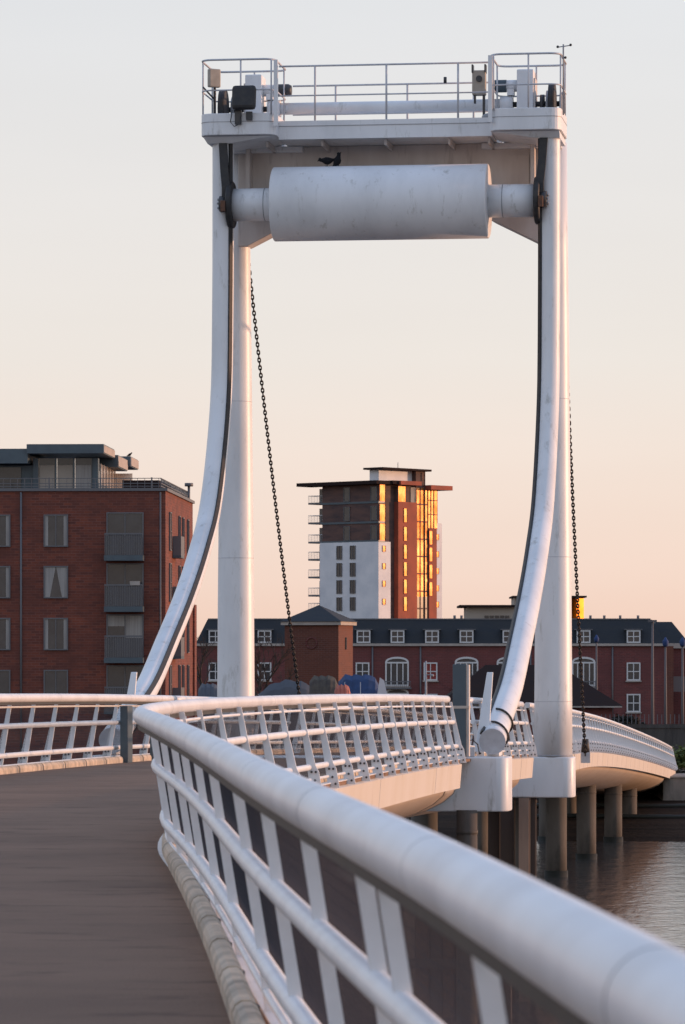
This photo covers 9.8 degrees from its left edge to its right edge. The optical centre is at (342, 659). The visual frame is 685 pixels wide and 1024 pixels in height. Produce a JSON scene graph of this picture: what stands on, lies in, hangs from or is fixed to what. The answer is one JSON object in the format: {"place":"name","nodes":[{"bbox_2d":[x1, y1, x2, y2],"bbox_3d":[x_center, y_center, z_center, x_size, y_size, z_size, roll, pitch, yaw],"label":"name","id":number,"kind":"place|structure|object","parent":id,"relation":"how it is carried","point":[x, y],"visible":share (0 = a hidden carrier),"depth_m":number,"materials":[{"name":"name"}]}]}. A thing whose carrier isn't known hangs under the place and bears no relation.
{"place":"outdoors","nodes":[
{"label":"outdoors","id":0,"kind":"place"},
{"bbox_2d":[0,693,684,1023],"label":"bridge span","id":1,"kind":"object","parent":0,"point":[189,873],"visible":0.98,"depth_m":20.99,"materials":[{"name":"metal"}]},
{"bbox_2d":[120,706,132,762],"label":"barrier post","id":2,"kind":"object","parent":1,"relation":"on","point":[126,733],"visible":0.9,"depth_m":76.76,"materials":[{"name":"grey metal"}]},
{"bbox_2d":[0,0,684,639],"label":"sky","id":3,"kind":"structure","parent":0,"point":[413,354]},
{"bbox_2d":[296,467,452,617],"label":"tower block","id":4,"kind":"structure","parent":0,"point":[380,543],"depth_m":619.46,"materials":[{"name":"paint"}]},
{"bbox_2d":[336,546,341,558],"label":"window","id":5,"kind":"structure","parent":4,"relation":"in","point":[338,548],"depth_m":620.41,"materials":[{"name":"grey"}]},
{"bbox_2d":[336,563,341,576],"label":"window","id":6,"kind":"structure","parent":4,"relation":"in","point":[338,565],"depth_m":620.41,"materials":[{"name":"grey"}]},
{"bbox_2d":[336,580,341,593],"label":"window","id":7,"kind":"structure","parent":4,"relation":"in","point":[338,582],"depth_m":620.41,"materials":[{"name":"grey"}]},
{"bbox_2d":[336,597,341,610],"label":"window","id":8,"kind":"structure","parent":4,"relation":"in","point":[338,599],"depth_m":620.41,"materials":[{"name":"grey"}]},
{"bbox_2d":[343,487,349,501],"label":"window","id":9,"kind":"structure","parent":4,"relation":"in","point":[346,491],"depth_m":619.50,"materials":[{"name":"grey"}]},
{"bbox_2d":[343,507,349,520],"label":"window","id":10,"kind":"structure","parent":4,"relation":"in","point":[346,510],"depth_m":619.50,"materials":[{"name":"grey"}]},
{"bbox_2d":[343,526,349,540],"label":"window","id":11,"kind":"structure","parent":4,"relation":"in","point":[346,529],"depth_m":619.50,"materials":[{"name":"grey"}]},
{"bbox_2d":[350,545,355,558],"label":"window","id":12,"kind":"structure","parent":4,"relation":"in","point":[352,548],"depth_m":618.44,"materials":[{"name":"grey"}]},
{"bbox_2d":[350,563,355,575],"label":"window","id":13,"kind":"structure","parent":4,"relation":"in","point":[352,565],"depth_m":618.44,"materials":[{"name":"grey"}]},
{"bbox_2d":[350,580,355,593],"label":"window","id":14,"kind":"structure","parent":4,"relation":"in","point":[352,582],"depth_m":618.44,"materials":[{"name":"grey"}]},
{"bbox_2d":[350,597,355,610],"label":"window","id":15,"kind":"structure","parent":4,"relation":"in","point":[352,599],"depth_m":618.44,"materials":[{"name":"grey"}]},
{"bbox_2d":[370,486,376,500],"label":"window","id":16,"kind":"structure","parent":4,"relation":"in","point":[373,490],"depth_m":615.73,"materials":[{"name":"grey"}]},
{"bbox_2d":[370,506,376,519],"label":"window","id":17,"kind":"structure","parent":4,"relation":"in","point":[373,509],"depth_m":615.73,"materials":[{"name":"grey"}]},
{"bbox_2d":[370,525,376,539],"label":"window","id":18,"kind":"structure","parent":4,"relation":"in","point":[373,529],"depth_m":615.73,"materials":[{"name":"grey"}]},
{"bbox_2d":[379,484,385,501],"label":"window","id":19,"kind":"structure","parent":4,"relation":"in","point":[382,487],"depth_m":615.73,"materials":[{"name":"glass"}]},
{"bbox_2d":[379,504,385,521],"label":"window","id":20,"kind":"structure","parent":4,"relation":"in","point":[382,507],"depth_m":615.73,"materials":[{"name":"glass"}]},
{"bbox_2d":[379,523,385,540],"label":"window","id":21,"kind":"structure","parent":4,"relation":"in","point":[382,526],"depth_m":615.73,"materials":[{"name":"glass"}]},
{"bbox_2d":[398,486,405,501],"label":"window","id":22,"kind":"structure","parent":4,"relation":"in","point":[401,489],"depth_m":618.82,"materials":[{"name":"glass"}]},
{"bbox_2d":[403,579,407,593],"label":"window","id":23,"kind":"structure","parent":4,"relation":"in","point":[405,581],"depth_m":619.05,"materials":[{"name":"glass"}]},
{"bbox_2d":[256,728,684,841],"bbox_3d":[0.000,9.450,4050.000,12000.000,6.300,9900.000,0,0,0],"label":"ground","id":24,"kind":"structure","parent":0,"point":[655,829],"depth_m":198.53,"materials":[{"name":"grey concrete"}]},
{"bbox_2d":[0,444,196,764],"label":"apartment building","id":25,"kind":"structure","parent":24,"relation":"on","point":[90,572],"depth_m":225.25,"materials":[{"name":"red brick"}]},
{"bbox_2d":[0,515,10,546],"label":"window","id":26,"kind":"structure","parent":25,"relation":"in","point":[5,520],"depth_m":225.36,"materials":[{"name":"grey"}]},
{"bbox_2d":[0,566,10,597],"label":"window","id":27,"kind":"structure","parent":25,"relation":"in","point":[5,571],"depth_m":225.36,"materials":[{"name":"grey"}]},
{"bbox_2d":[0,618,10,649],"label":"window","id":28,"kind":"structure","parent":25,"relation":"in","point":[5,623],"depth_m":225.36,"materials":[{"name":"grey"}]},
{"bbox_2d":[0,670,10,693],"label":"window","id":29,"kind":"structure","parent":25,"relation":"in","point":[5,675],"depth_m":225.36,"materials":[{"name":"grey"}]},
{"bbox_2d":[44,566,67,597],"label":"window","id":30,"kind":"structure","parent":25,"relation":"in","point":[55,577],"depth_m":225.25,"materials":[{"name":"grey glass"}]},
{"bbox_2d":[44,514,67,546],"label":"window","id":31,"kind":"structure","parent":25,"relation":"in","point":[55,525],"depth_m":225.25,"materials":[{"name":"grey glass"}]},
{"bbox_2d":[44,618,67,649],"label":"window","id":32,"kind":"structure","parent":25,"relation":"in","point":[55,629],"depth_m":225.25,"materials":[{"name":"grey glass"}]},
{"bbox_2d":[44,670,67,693],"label":"window","id":33,"kind":"structure","parent":25,"relation":"in","point":[55,681],"depth_m":225.25,"materials":[{"name":"grey glass"}]},
{"bbox_2d":[106,512,143,554],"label":"window","id":34,"kind":"structure","parent":25,"relation":"in","point":[116,522],"depth_m":225.03,"materials":[{"name":"grey glass"}]},
{"bbox_2d":[106,614,143,657],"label":"window","id":35,"kind":"structure","parent":25,"relation":"in","point":[116,624],"depth_m":225.03,"materials":[{"name":"grey glass"}]},
{"bbox_2d":[106,563,143,606],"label":"window","id":36,"kind":"structure","parent":25,"relation":"in","point":[116,573],"depth_m":225.03,"materials":[{"name":"grey glass"}]},
{"bbox_2d":[106,665,143,708],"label":"window","id":37,"kind":"structure","parent":25,"relation":"in","point":[116,675],"depth_m":225.08,"materials":[{"name":"grey glass"}]},
{"bbox_2d":[169,512,171,550],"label":"window","id":38,"kind":"structure","parent":25,"relation":"in","point":[170,513],"depth_m":227.12,"materials":[{"name":"grey"}]},
{"bbox_2d":[169,563,171,601],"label":"window","id":39,"kind":"structure","parent":25,"relation":"in","point":[170,564],"depth_m":227.12,"materials":[{"name":"grey"}]},
{"bbox_2d":[169,665,171,694],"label":"window","id":40,"kind":"structure","parent":25,"relation":"in","point":[170,667],"depth_m":227.12,"materials":[{"name":"grey"}]},
{"bbox_2d":[182,517,184,554],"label":"window","id":41,"kind":"structure","parent":25,"relation":"in","point":[183,519],"depth_m":235.77,"materials":[{"name":"grey"}]},
{"bbox_2d":[182,665,184,695],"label":"window","id":42,"kind":"structure","parent":25,"relation":"in","point":[183,666],"depth_m":235.77,"materials":[{"name":"grey"}]},
{"bbox_2d":[187,519,189,553],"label":"window","id":43,"kind":"structure","parent":25,"relation":"in","point":[188,521],"depth_m":239.25,"materials":[{"name":"grey"}]},
{"bbox_2d":[187,617,189,652],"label":"window","id":44,"kind":"structure","parent":25,"relation":"in","point":[188,623],"depth_m":239.25,"materials":[{"name":"grey"}]},
{"bbox_2d":[187,665,189,695],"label":"window","id":45,"kind":"structure","parent":25,"relation":"in","point":[188,666],"depth_m":239.25,"materials":[{"name":"grey"}]},
{"bbox_2d":[197,632,216,685],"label":"bare tree","id":46,"kind":"object","parent":24,"relation":"on","point":[203,655],"visible":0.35,"depth_m":330.62,"materials":[{"name":"brown plant"}]},
{"bbox_2d":[198,683,216,735],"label":"covered boat","id":47,"kind":"object","parent":24,"relation":"on","point":[207,690],"visible":0.28,"depth_m":261.34,"materials":[{"name":"grey"}]},
{"bbox_2d":[214,630,295,695],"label":"bare tree","id":48,"kind":"object","parent":24,"relation":"on","point":[258,658],"visible":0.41,"depth_m":298.54,"materials":[{"name":"brown plant"}]},
{"bbox_2d":[254,662,301,695],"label":"bare tree","id":49,"kind":"object","parent":24,"relation":"on","point":[258,689],"visible":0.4,"depth_m":290.85,"materials":[{"name":"brown plant"}]},
{"bbox_2d":[258,679,308,748],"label":"covered boat","id":50,"kind":"object","parent":24,"relation":"on","point":[285,687],"visible":0.17,"depth_m":261.55,"materials":[{"name":"grey fabric"}]},
{"bbox_2d":[279,605,356,684],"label":"brick pavilion","id":51,"kind":"structure","parent":24,"relation":"on","point":[323,641],"depth_m":310.67,"materials":[{"name":"brick"}]},
{"bbox_2d":[309,675,336,747],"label":"covered boat","id":52,"kind":"object","parent":24,"relation":"on","point":[321,684],"visible":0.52,"depth_m":248.99,"materials":[{"name":"grey fabric"}]},
{"bbox_2d":[334,684,350,745],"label":"covered boat","id":53,"kind":"object","parent":24,"relation":"on","point":[342,689],"visible":0.23,"depth_m":243.62,"materials":[{"name":"red"}]},
{"bbox_2d":[338,674,386,746],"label":"covered boat","id":54,"kind":"object","parent":24,"relation":"on","point":[362,684],"visible":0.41,"depth_m":254.23,"materials":[{"name":"blue fabric"}]},
{"bbox_2d":[425,661,433,707],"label":"street lamp","id":55,"kind":"object","parent":24,"relation":"on","point":[431,675],"visible":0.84,"depth_m":289.94,"materials":[{"name":"grey metal"}]},
{"bbox_2d":[197,615,664,728],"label":"terrace building","id":56,"kind":"structure","parent":24,"relation":"on","point":[394,654],"depth_m":364.00,"materials":[{"name":"brick"}]},
{"bbox_2d":[207,662,216,681],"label":"window","id":57,"kind":"structure","parent":56,"relation":"in","point":[213,672],"depth_m":363.92,"materials":[{"name":"grey"}]},
{"bbox_2d":[209,630,217,642],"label":"window","id":58,"kind":"structure","parent":56,"relation":"in","point":[213,634],"depth_m":363.92,"materials":[{"name":"grey"}]},
{"bbox_2d":[256,662,271,681],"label":"window","id":59,"kind":"structure","parent":56,"relation":"in","point":[268,670],"depth_m":363.92,"materials":[{"name":"grey"}]},
{"bbox_2d":[258,630,270,642],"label":"window","id":60,"kind":"structure","parent":56,"relation":"in","point":[262,632],"depth_m":363.92,"materials":[{"name":"grey"}]},
{"bbox_2d":[356,662,368,675],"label":"window","id":61,"kind":"structure","parent":56,"relation":"in","point":[362,668],"depth_m":363.92,"materials":[{"name":"grey"}]},
{"bbox_2d":[357,630,369,642],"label":"window","id":62,"kind":"structure","parent":56,"relation":"in","point":[363,636],"depth_m":363.92,"materials":[{"name":"grey"}]},
{"bbox_2d":[385,689,408,717],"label":"window","id":63,"kind":"structure","parent":56,"relation":"in","point":[390,691],"depth_m":363.92,"materials":[{"name":"grey"}]},
{"bbox_2d":[391,630,403,642],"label":"window","id":64,"kind":"structure","parent":56,"relation":"in","point":[397,636],"depth_m":363.92,"materials":[{"name":"grey"}]},
{"bbox_2d":[385,657,409,686],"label":"window","id":65,"kind":"structure","parent":56,"relation":"in","point":[396,668],"depth_m":363.92,"materials":[{"name":"grey"}]},
{"bbox_2d":[423,662,438,681],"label":"window","id":66,"kind":"structure","parent":56,"relation":"in","point":[431,666],"depth_m":363.92,"materials":[{"name":"grey"}]},
{"bbox_2d":[425,630,438,642],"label":"window","id":67,"kind":"structure","parent":56,"relation":"in","point":[431,636],"depth_m":363.92,"materials":[{"name":"grey"}]},
{"bbox_2d":[460,630,472,642],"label":"window","id":68,"kind":"structure","parent":56,"relation":"in","point":[466,636],"depth_m":363.92,"materials":[{"name":"grey"}]},
{"bbox_2d":[455,657,477,675],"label":"window","id":69,"kind":"structure","parent":56,"relation":"in","point":[471,661],"depth_m":363.92,"materials":[{"name":"grey"}]},
{"bbox_2d":[577,630,589,642],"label":"window","id":70,"kind":"structure","parent":56,"relation":"in","point":[585,634],"depth_m":363.92,"materials":[{"name":"grey"}]},
{"bbox_2d":[572,657,594,686],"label":"window","id":71,"kind":"structure","parent":56,"relation":"in","point":[588,664],"depth_m":363.92,"materials":[{"name":"grey"}]},
{"bbox_2d":[627,630,639,642],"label":"window","id":72,"kind":"structure","parent":56,"relation":"in","point":[633,636],"depth_m":363.92,"materials":[{"name":"grey"}]},
{"bbox_2d":[626,662,641,681],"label":"window","id":73,"kind":"structure","parent":56,"relation":"in","point":[633,668],"depth_m":363.92,"materials":[{"name":"grey"}]},
{"bbox_2d":[626,694,641,712],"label":"window","id":74,"kind":"structure","parent":56,"relation":"in","point":[633,700],"depth_m":363.92,"materials":[{"name":"grey"}]},
{"bbox_2d":[436,665,621,743],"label":"boathouse","id":75,"kind":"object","parent":24,"relation":"on","point":[597,702],"visible":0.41,"depth_m":300.81,"materials":[{"name":"brick"}]},
{"bbox_2d":[567,794,576,812],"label":"bridge pier","id":76,"kind":"structure","parent":24,"relation":"on","point":[571,805],"depth_m":204.68,"materials":[{"name":"concrete"}]},
{"bbox_2d":[594,634,598,689],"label":"street lamp","id":77,"kind":"object","parent":24,"relation":"on","point":[596,639],"visible":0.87,"depth_m":319.93,"materials":[{"name":"grey"}]},
{"bbox_2d":[537,813,684,818],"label":"quay wall","id":78,"kind":"structure","parent":24,"relation":"on","point":[571,815],"depth_m":201.94,"materials":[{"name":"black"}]},
{"bbox_2d":[537,802,684,807],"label":"quay wall","id":79,"kind":"structure","parent":24,"relation":"on","point":[647,805],"depth_m":208.95,"materials":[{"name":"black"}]},
{"bbox_2d":[603,785,622,841],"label":"bridge pier","id":80,"kind":"structure","parent":24,"relation":"on","point":[612,814],"depth_m":188.79,"materials":[{"name":"concrete"}]},
{"bbox_2d":[611,714,643,728],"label":"clipped tree","id":81,"kind":"object","parent":24,"relation":"on","point":[622,720],"visible":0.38,"depth_m":239.64,"materials":[{"name":"green plant"}]},
{"bbox_2d":[622,788,636,813],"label":"bridge pier","id":82,"kind":"structure","parent":24,"relation":"on","point":[629,801],"depth_m":204.31,"materials":[{"name":"concrete"}]},
{"bbox_2d":[601,714,684,752],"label":"timber fence","id":83,"kind":"object","parent":24,"relation":"on","point":[676,735],"visible":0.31,"depth_m":232.00,"materials":[{"name":"brown"}]},
{"bbox_2d":[648,620,656,736],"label":"street lamp","id":84,"kind":"object","parent":24,"relation":"on","point":[652,666],"visible":0.7,"depth_m":234.93,"materials":[{"name":"grey"}]},
{"bbox_2d":[662,637,668,723],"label":"street lamp","id":85,"kind":"object","parent":24,"relation":"on","point":[665,641],"visible":0.87,"depth_m":261.93,"materials":[{"name":"grey"}]},
{"bbox_2d":[648,770,684,799],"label":"abutment wall","id":86,"kind":"structure","parent":24,"relation":"on","point":[672,787],"depth_m":214.20,"materials":[{"name":"concrete"}]},
{"bbox_2d":[654,622,684,728],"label":"terrace building","id":87,"kind":"structure","parent":24,"relation":"on","point":[671,633],"depth_m":370.00,"materials":[{"name":"brick"}]},
{"bbox_2d":[672,745,684,768],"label":"bush","id":88,"kind":"object","parent":24,"relation":"on","point":[680,759],"visible":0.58,"depth_m":222.81,"materials":[{"name":"green plant"}]},
{"bbox_2d":[679,637,684,723],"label":"street lamp","id":89,"kind":"object","parent":24,"relation":"on","point":[682,642],"visible":0.86,"depth_m":267.93,"materials":[{"name":"grey"}]},
{"bbox_2d":[341,841,684,1023],"bbox_3d":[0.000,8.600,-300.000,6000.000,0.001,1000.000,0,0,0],"label":"water","id":90,"kind":"structure","parent":0,"point":[640,885],"depth_m":153.91,"materials":[{"name":"grey liquid"}]},
{"bbox_2d":[411,812,437,832],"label":"bridge pier","id":91,"kind":"structure","parent":90,"relation":"in","point":[429,821],"depth_m":125.06,"materials":[{"name":"concrete"}]},
{"bbox_2d":[372,708,677,794],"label":"bridge span","id":92,"kind":"object","parent":91,"relation":"on","point":[632,759],"visible":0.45,"depth_m":166.51,"materials":[{"name":"metal"}]},
{"bbox_2d":[341,881,511,1018],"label":"channel fender","id":93,"kind":"object","parent":90,"relation":"in","point":[433,966],"visible":0.01,"depth_m":96.17,"materials":[{"name":"wood"}]},
{"bbox_2d":[456,810,477,1023],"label":"bridge pier","id":94,"kind":"structure","parent":90,"relation":"in","point":[466,831],"depth_m":84.31,"materials":[{"name":"concrete"}]},
{"bbox_2d":[477,812,487,855],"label":"bridge pier","id":95,"kind":"structure","parent":90,"relation":"in","point":[482,834],"depth_m":158.69,"materials":[{"name":"concrete"}]},
{"bbox_2d":[488,812,499,861],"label":"fender pile","id":96,"kind":"object","parent":90,"relation":"in","point":[493,835],"depth_m":101.44,"materials":[{"name":"brown metal"}]},
{"bbox_2d":[500,797,514,998],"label":"fender pile","id":97,"kind":"object","parent":90,"relation":"in","point":[507,837],"visible":0.15,"depth_m":101.04,"materials":[{"name":"brown metal"}]},
{"bbox_2d":[515,797,530,875],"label":"fender pile","id":98,"kind":"structure","parent":90,"relation":"in","point":[516,833],"depth_m":124.77,"materials":[{"name":"concrete"}]},
{"bbox_2d":[519,798,529,1001],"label":"fender pile","id":99,"kind":"object","parent":90,"relation":"in","point":[524,835],"visible":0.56,"depth_m":100.64,"materials":[{"name":"brown metal"}]},
{"bbox_2d":[531,798,536,878],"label":"fender pile","id":100,"kind":"object","parent":90,"relation":"in","point":[533,837],"visible":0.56,"depth_m":101.05,"materials":[{"name":"brown metal"}]},
{"bbox_2d":[538,798,545,841],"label":"bridge pier","id":101,"kind":"structure","parent":90,"relation":"in","point":[542,821],"depth_m":189.22,"materials":[{"name":"concrete"}]},
{"bbox_2d":[544,798,567,876],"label":"bridge pier","id":102,"kind":"structure","parent":90,"relation":"in","point":[556,837],"depth_m":158.36,"materials":[{"name":"concrete"}]},
{"bbox_2d":[575,785,596,859],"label":"bridge pier","id":103,"kind":"structure","parent":90,"relation":"in","point":[586,823],"depth_m":172.32,"materials":[{"name":"concrete"}]},
{"bbox_2d":[457,596,586,617],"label":"flat roofed building","id":104,"kind":"structure","parent":0,"point":[488,611],"depth_m":455.00,"materials":[{"name":"concrete"}]},
{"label":"bridge pier","id":105,"kind":"object","parent":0,"visible":0},
{"bbox_2d":[92,44,575,811],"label":"lifting gantry","id":106,"kind":"object","parent":105,"relation":"on","point":[502,162],"visible":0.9,"depth_m":99.87,"materials":[{"name":"white metal"}]},
{"bbox_2d":[250,263,300,694],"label":"hoist chain","id":107,"kind":"object","parent":106,"relation":"hanging from","point":[279,531],"visible":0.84,"depth_m":108.66,"materials":[{"name":"grey metal"}]},
{"bbox_2d":[317,157,333,165],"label":"bird","id":108,"kind":"object","parent":106,"relation":"on","point":[327,161],"visible":1,"depth_m":99.97},
{"bbox_2d":[333,152,340,165],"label":"bird","id":109,"kind":"object","parent":106,"relation":"on","point":[337,160],"visible":1,"depth_m":99.91},
{"bbox_2d":[175,696,536,817],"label":"bridge span","id":110,"kind":"object","parent":106,"relation":"attached to","point":[523,754],"visible":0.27,"depth_m":95.04,"materials":[{"name":"metal"}]},
{"bbox_2d":[453,664,470,755],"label":"barrier post","id":111,"kind":"object","parent":110,"relation":"on","point":[461,691],"visible":0.76,"depth_m":83.75,"materials":[{"name":"grey metal"}]},
{"bbox_2d":[291,702,576,755],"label":"bridge span","id":112,"kind":"object","parent":106,"relation":"attached to","point":[529,706],"visible":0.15,"depth_m":108.31,"materials":[{"name":"metal"}]},
{"bbox_2d":[569,386,589,762],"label":"hoist chain","id":113,"kind":"object","parent":106,"relation":"hanging from","point":[585,753],"visible":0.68,"depth_m":112.21,"materials":[{"name":"grey metal"}]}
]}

